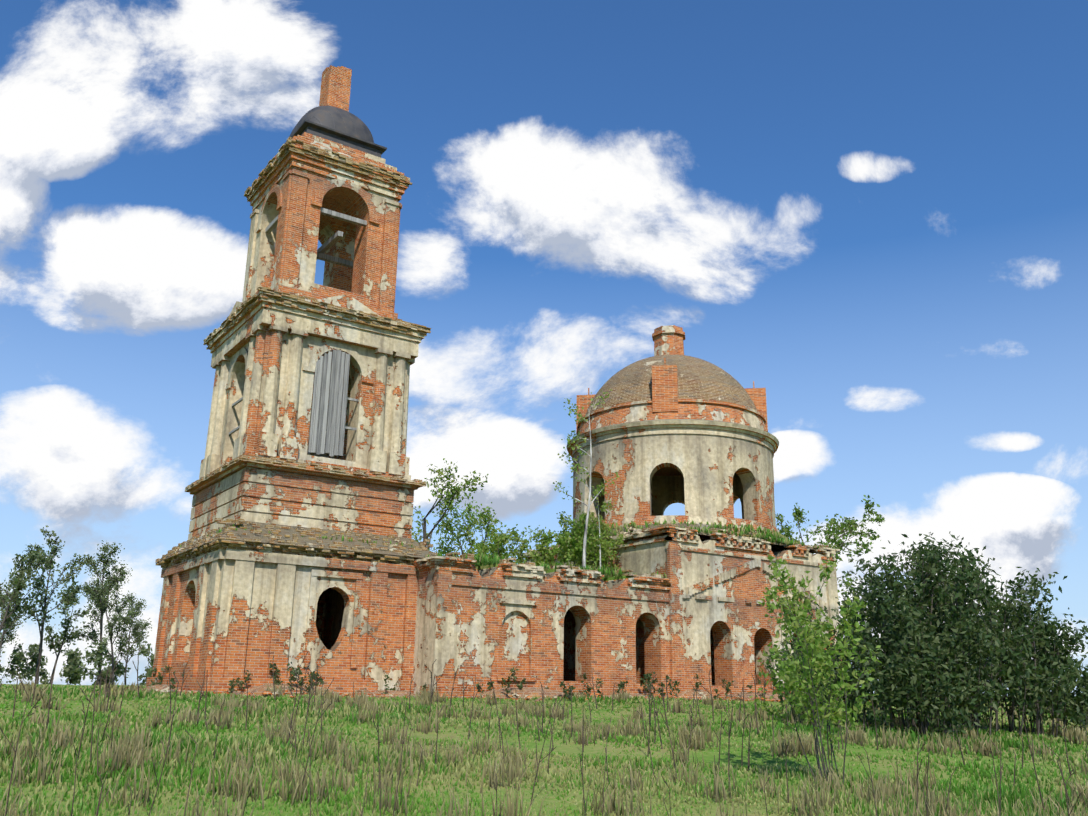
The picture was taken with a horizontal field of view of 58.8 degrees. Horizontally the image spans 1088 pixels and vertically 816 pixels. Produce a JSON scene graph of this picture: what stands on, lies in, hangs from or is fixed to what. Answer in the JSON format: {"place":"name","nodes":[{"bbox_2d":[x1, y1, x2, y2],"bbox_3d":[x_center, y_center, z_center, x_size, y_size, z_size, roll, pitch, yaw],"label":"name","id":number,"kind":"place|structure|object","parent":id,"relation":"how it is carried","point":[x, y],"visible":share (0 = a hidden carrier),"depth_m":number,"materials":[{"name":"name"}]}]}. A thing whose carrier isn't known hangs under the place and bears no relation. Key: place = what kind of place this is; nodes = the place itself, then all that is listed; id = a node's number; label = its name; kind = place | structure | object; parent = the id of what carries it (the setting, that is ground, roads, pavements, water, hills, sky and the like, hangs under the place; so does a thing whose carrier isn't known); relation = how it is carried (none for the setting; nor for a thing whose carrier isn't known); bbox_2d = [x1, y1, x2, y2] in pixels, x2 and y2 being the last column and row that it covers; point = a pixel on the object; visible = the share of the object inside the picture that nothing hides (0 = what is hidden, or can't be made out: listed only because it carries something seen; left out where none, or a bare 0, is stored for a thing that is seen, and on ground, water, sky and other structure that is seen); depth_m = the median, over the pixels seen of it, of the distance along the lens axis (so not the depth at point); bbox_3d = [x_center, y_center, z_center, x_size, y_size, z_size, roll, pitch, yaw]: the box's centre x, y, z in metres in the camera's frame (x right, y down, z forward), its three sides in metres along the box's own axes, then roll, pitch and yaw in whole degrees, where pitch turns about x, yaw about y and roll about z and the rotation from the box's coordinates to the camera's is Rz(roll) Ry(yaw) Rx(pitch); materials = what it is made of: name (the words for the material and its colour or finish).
{"place":"outdoors","nodes":[
{"label":"outdoors","id":0,"kind":"place"},
{"bbox_2d":[160,549,407,679],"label":"pilasters","id":1,"kind":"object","parent":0,"point":[332,630],"depth_m":30.79,"materials":[{"name":"white paint"}]},
{"bbox_2d":[219,326,407,468],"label":"tower","id":2,"kind":"structure","parent":0,"point":[356,447],"depth_m":34.09,"materials":[{"name":"beige paint"}]},
{"bbox_2d":[250,166,397,319],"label":"wall","id":3,"kind":"structure","parent":0,"point":[359,246],"depth_m":36.67,"materials":[{"name":"orange brick"}]},
{"bbox_2d":[180,521,828,577],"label":"grass blades","id":4,"kind":"object","parent":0,"point":[486,561],"depth_m":39.80,"materials":[{"name":"green plant"}]},
{"bbox_2d":[0,683,1087,815],"bbox_3d":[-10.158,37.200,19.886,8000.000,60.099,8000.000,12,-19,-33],"label":"ground","id":5,"kind":"structure","parent":0,"point":[708,756],"depth_m":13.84,"materials":[{"name":"green plant"}]},
{"bbox_2d":[0,582,34,656],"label":"tree","id":6,"kind":"object","parent":5,"relation":"on","point":[9,633],"depth_m":112.49,"materials":[{"name":"green plant"}]},
{"bbox_2d":[0,543,53,631],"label":"tree","id":7,"kind":"object","parent":5,"relation":"on","point":[15,581],"depth_m":98.84,"materials":[{"name":"green plant"}]},
{"bbox_2d":[7,525,90,683],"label":"tree","id":8,"kind":"object","parent":5,"relation":"on","point":[67,574],"depth_m":104.90,"materials":[{"name":"green plant"}]},
{"bbox_2d":[42,582,94,683],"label":"tree","id":9,"kind":"object","parent":5,"relation":"on","point":[56,641],"depth_m":111.85,"materials":[{"name":"green plant"}]},
{"bbox_2d":[0,637,153,684],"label":"undergrowth bush","id":10,"kind":"object","parent":5,"relation":"on","point":[70,669],"depth_m":107.51,"materials":[{"name":"green plant"}]},
{"bbox_2d":[81,540,132,684],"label":"tree","id":11,"kind":"object","parent":5,"relation":"on","point":[97,587],"depth_m":102.72,"materials":[{"name":"green plant"}]},
{"bbox_2d":[72,577,142,684],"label":"tree","id":12,"kind":"object","parent":5,"relation":"on","point":[93,633],"depth_m":111.15,"materials":[{"name":"green plant"}]},
{"bbox_2d":[109,591,151,684],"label":"tree","id":13,"kind":"object","parent":5,"relation":"on","point":[139,627],"depth_m":119.22,"materials":[{"name":"green plant"}]},
{"bbox_2d":[146,549,418,695],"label":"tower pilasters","id":14,"kind":"object","parent":5,"relation":"on","point":[238,624],"visible":0.65,"depth_m":30.36,"materials":[{"name":"red brick"}]},
{"bbox_2d":[155,518,438,568],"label":"roof","id":15,"kind":"structure","parent":14,"relation":"on","point":[285,539],"depth_m":31.23,"materials":[{"name":"beige stone"}]},
{"bbox_2d":[185,452,422,539],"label":"tower plinth","id":16,"kind":"structure","parent":15,"relation":"on","point":[279,494],"depth_m":32.23,"materials":[{"name":"white paint"}]},
{"bbox_2d":[199,291,425,478],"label":"tower trim","id":17,"kind":"structure","parent":14,"relation":"on","point":[300,323],"depth_m":33.77,"materials":[{"name":"beige paint"}]},
{"bbox_2d":[229,207,366,456],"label":"wooden boards","id":18,"kind":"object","parent":17,"relation":"on","point":[336,398],"visible":0.67,"depth_m":33.43,"materials":[{"name":"grey wood"}]},
{"bbox_2d":[186,137,430,489],"bbox_3d":[-8.649,-2.963,36.532,6.635,12.246,6.566,12,-19,-33],"label":"cornice","id":19,"kind":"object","parent":17,"relation":"on","point":[364,167],"visible":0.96,"depth_m":34.52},
{"bbox_2d":[242,132,409,311],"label":"belfry trim","id":20,"kind":"structure","parent":17,"relation":"on","point":[291,203],"depth_m":36.20,"materials":[{"name":"brick"}]},
{"bbox_2d":[275,65,401,174],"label":"tower top bricks","id":21,"kind":"object","parent":20,"relation":"on","point":[335,86],"visible":0.33,"depth_m":39.05,"materials":[{"name":"orange brick"}]},
{"bbox_2d":[291,119,386,157],"bbox_3d":[-8.568,-9.974,38.590,3.400,0.560,3.400,12,-19,-33],"label":"tower cap band","id":22,"kind":"object","parent":20,"relation":"on","point":[334,135],"visible":0.26,"depth_m":37.26,"materials":[{"name":"grey metal"}]},
{"bbox_2d":[289,106,373,142],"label":"dome","id":23,"kind":"structure","parent":22,"relation":"on","point":[341,120],"depth_m":37.62,"materials":[{"name":"grey metal"}]},
{"bbox_2d":[142,684,784,701],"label":"rubble heaps","id":24,"kind":"object","parent":5,"relation":"on","point":[522,692],"visible":0.29,"depth_m":31.06,"materials":[{"name":"red brick"}]},
{"bbox_2d":[136,661,793,700],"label":"wall weeds","id":25,"kind":"object","parent":5,"relation":"on","point":[565,690],"depth_m":31.86,"materials":[{"name":"green plant"}]},
{"bbox_2d":[97,688,869,701],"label":"rubble bricks","id":26,"kind":"object","parent":5,"relation":"on","point":[515,695],"visible":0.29,"depth_m":30.07,"materials":[{"name":"red brick"}]},
{"bbox_2d":[413,564,669,694],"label":"brick wall","id":27,"kind":"structure","parent":5,"relation":"on","point":[551,639],"depth_m":33.50,"materials":[{"name":"red brick"}]},
{"bbox_2d":[411,458,490,556],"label":"tree","id":28,"kind":"object","parent":27,"relation":"on","point":[448,494],"depth_m":44.65,"materials":[{"name":"green plant"}]},
{"bbox_2d":[428,500,503,556],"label":"bush","id":29,"kind":"object","parent":27,"relation":"on","point":[457,522],"depth_m":47.82,"materials":[{"name":"green plant"}]},
{"bbox_2d":[436,508,545,563],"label":"shrub","id":30,"kind":"object","parent":27,"relation":"on","point":[512,544],"depth_m":51.00,"materials":[{"name":"green plant"}]},
{"bbox_2d":[470,563,632,580],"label":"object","id":31,"kind":"structure","parent":27,"relation":"on","point":[546,571],"depth_m":34.72,"materials":[{"name":"green plant"}]},
{"bbox_2d":[474,528,511,558],"bbox_3d":[-1.950,5.430,36.516,1.229,1.808,1.582,50,-51,-69],"label":"roof bush","id":32,"kind":"object","parent":31,"relation":"on","point":[504,538],"depth_m":36.49,"materials":[{"name":"green plant"}]},
{"bbox_2d":[505,527,573,568],"bbox_3d":[-0.125,5.510,36.785,2.718,1.862,1.310,3,-16,-7],"label":"roof bush","id":33,"kind":"object","parent":31,"relation":"on","point":[546,540],"depth_m":36.67,"materials":[{"name":"green plant"}]},
{"bbox_2d":[551,511,608,569],"bbox_3d":[1.191,5.365,37.958,2.480,2.827,2.091,12,-19,-33],"label":"roof bush","id":34,"kind":"object","parent":31,"relation":"on","point":[578,549],"depth_m":37.71,"materials":[{"name":"green plant"}]},
{"bbox_2d":[570,529,613,574],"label":"roof bush","id":35,"kind":"object","parent":31,"relation":"on","point":[605,535],"depth_m":40.35,"materials":[{"name":"green plant"}]},
{"bbox_2d":[571,510,626,572],"bbox_3d":[2.088,5.533,38.566,2.482,2.867,2.584,0,-16,4],"label":"roof bush","id":36,"kind":"object","parent":31,"relation":"on","point":[609,544],"depth_m":38.71,"materials":[{"name":"green plant"}]},
{"bbox_2d":[583,481,614,568],"bbox_3d":[2.154,4.892,38.156,1.457,3.861,1.597,12,-19,-33],"label":"birch tree","id":37,"kind":"object","parent":31,"relation":"on","point":[603,502],"depth_m":38.14,"materials":[{"name":"green plant"}]},
{"bbox_2d":[553,389,622,567],"bbox_3d":[1.713,2.814,37.154,2.873,7.280,2.072,12,-19,-33],"label":"birch tree","id":38,"kind":"object","parent":27,"relation":"on","point":[569,439],"depth_m":37.10,"materials":[{"name":"plant"}]},
{"bbox_2d":[0,679,1087,815],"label":"dry grass tips","id":39,"kind":"object","parent":5,"relation":"on","point":[696,730],"depth_m":11.34,"materials":[{"name":"plant"}]},
{"bbox_2d":[0,647,1087,815],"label":"dry stalks","id":40,"kind":"object","parent":5,"relation":"on","point":[551,730],"visible":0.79,"depth_m":12.53,"materials":[{"name":"brown plant"}]},
{"bbox_2d":[0,685,1087,815],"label":"dry grass blades","id":41,"kind":"object","parent":5,"relation":"on","point":[511,772],"visible":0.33,"depth_m":11.45,"materials":[{"name":"plant"}]},
{"bbox_2d":[413,526,841,699],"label":"wall trim","id":42,"kind":"structure","parent":5,"relation":"on","point":[443,567],"depth_m":36.43,"materials":[{"name":"beige paint"}]},
{"bbox_2d":[180,519,829,576],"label":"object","id":43,"kind":"object","parent":42,"relation":"on","point":[613,523],"depth_m":39.69,"materials":[{"name":"brown brick"}]},
{"bbox_2d":[444,523,829,577],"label":"ragged tops","id":44,"kind":"object","parent":42,"relation":"on","point":[471,556],"visible":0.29,"depth_m":36.42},
{"bbox_2d":[555,523,816,552],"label":"grass","id":45,"kind":"structure","parent":42,"relation":"on","point":[774,548],"depth_m":40.34,"materials":[{"name":"green plant"}]},
{"bbox_2d":[567,419,778,545],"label":"cornice","id":46,"kind":"structure","parent":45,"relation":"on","point":[768,440],"depth_m":41.39,"materials":[{"name":"beige paint"}]},
{"bbox_2d":[576,325,767,435],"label":"dome stubs","id":47,"kind":"object","parent":46,"relation":"on","point":[668,339],"visible":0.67,"depth_m":45.04,"materials":[{"name":"brick"}]},
{"bbox_2d":[578,399,765,434],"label":"drum parapet","id":48,"kind":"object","parent":46,"relation":"on","point":[687,409],"visible":0.35,"depth_m":42.21,"materials":[{"name":"brick"}]},
{"bbox_2d":[586,355,756,414],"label":"dome","id":49,"kind":"structure","parent":48,"relation":"on","point":[698,378],"depth_m":43.41,"materials":[{"name":"brown tile"}]},
{"bbox_2d":[527,535,832,688],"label":"volume","id":50,"kind":"structure","parent":5,"relation":"on","point":[739,626],"depth_m":38.78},
{"bbox_2d":[573,434,775,545],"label":"drum","id":51,"kind":"object","parent":50,"relation":"on","point":[720,476],"visible":0.58,"depth_m":41.42,"materials":[{"name":"beige paint"}]},
{"bbox_2d":[710,629,756,685],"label":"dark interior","id":52,"kind":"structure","parent":5,"relation":"on","point":[712,658],"depth_m":42.17,"materials":[{"name":"black"}]},
{"bbox_2d":[748,552,881,784],"bbox_3d":[3.501,3.465,12.857,1.473,2.962,2.292,2,-16,-4],"label":"sapling","id":53,"kind":"object","parent":5,"relation":"on","point":[800,616],"depth_m":12.33,"materials":[{"name":"green plant"}]},
{"bbox_2d":[775,495,885,613],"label":"tree","id":54,"kind":"object","parent":5,"relation":"on","point":[797,513],"depth_m":52.18,"materials":[{"name":"green plant"}]},
{"bbox_2d":[765,532,1087,739],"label":"bush","id":55,"kind":"object","parent":5,"relation":"on","point":[902,604],"depth_m":21.91,"materials":[{"name":"green plant"}]},
{"bbox_2d":[0,0,1087,695],"label":"sky","id":56,"kind":"structure","parent":0,"point":[871,216],"materials":[{"name":"blue"}]}
]}

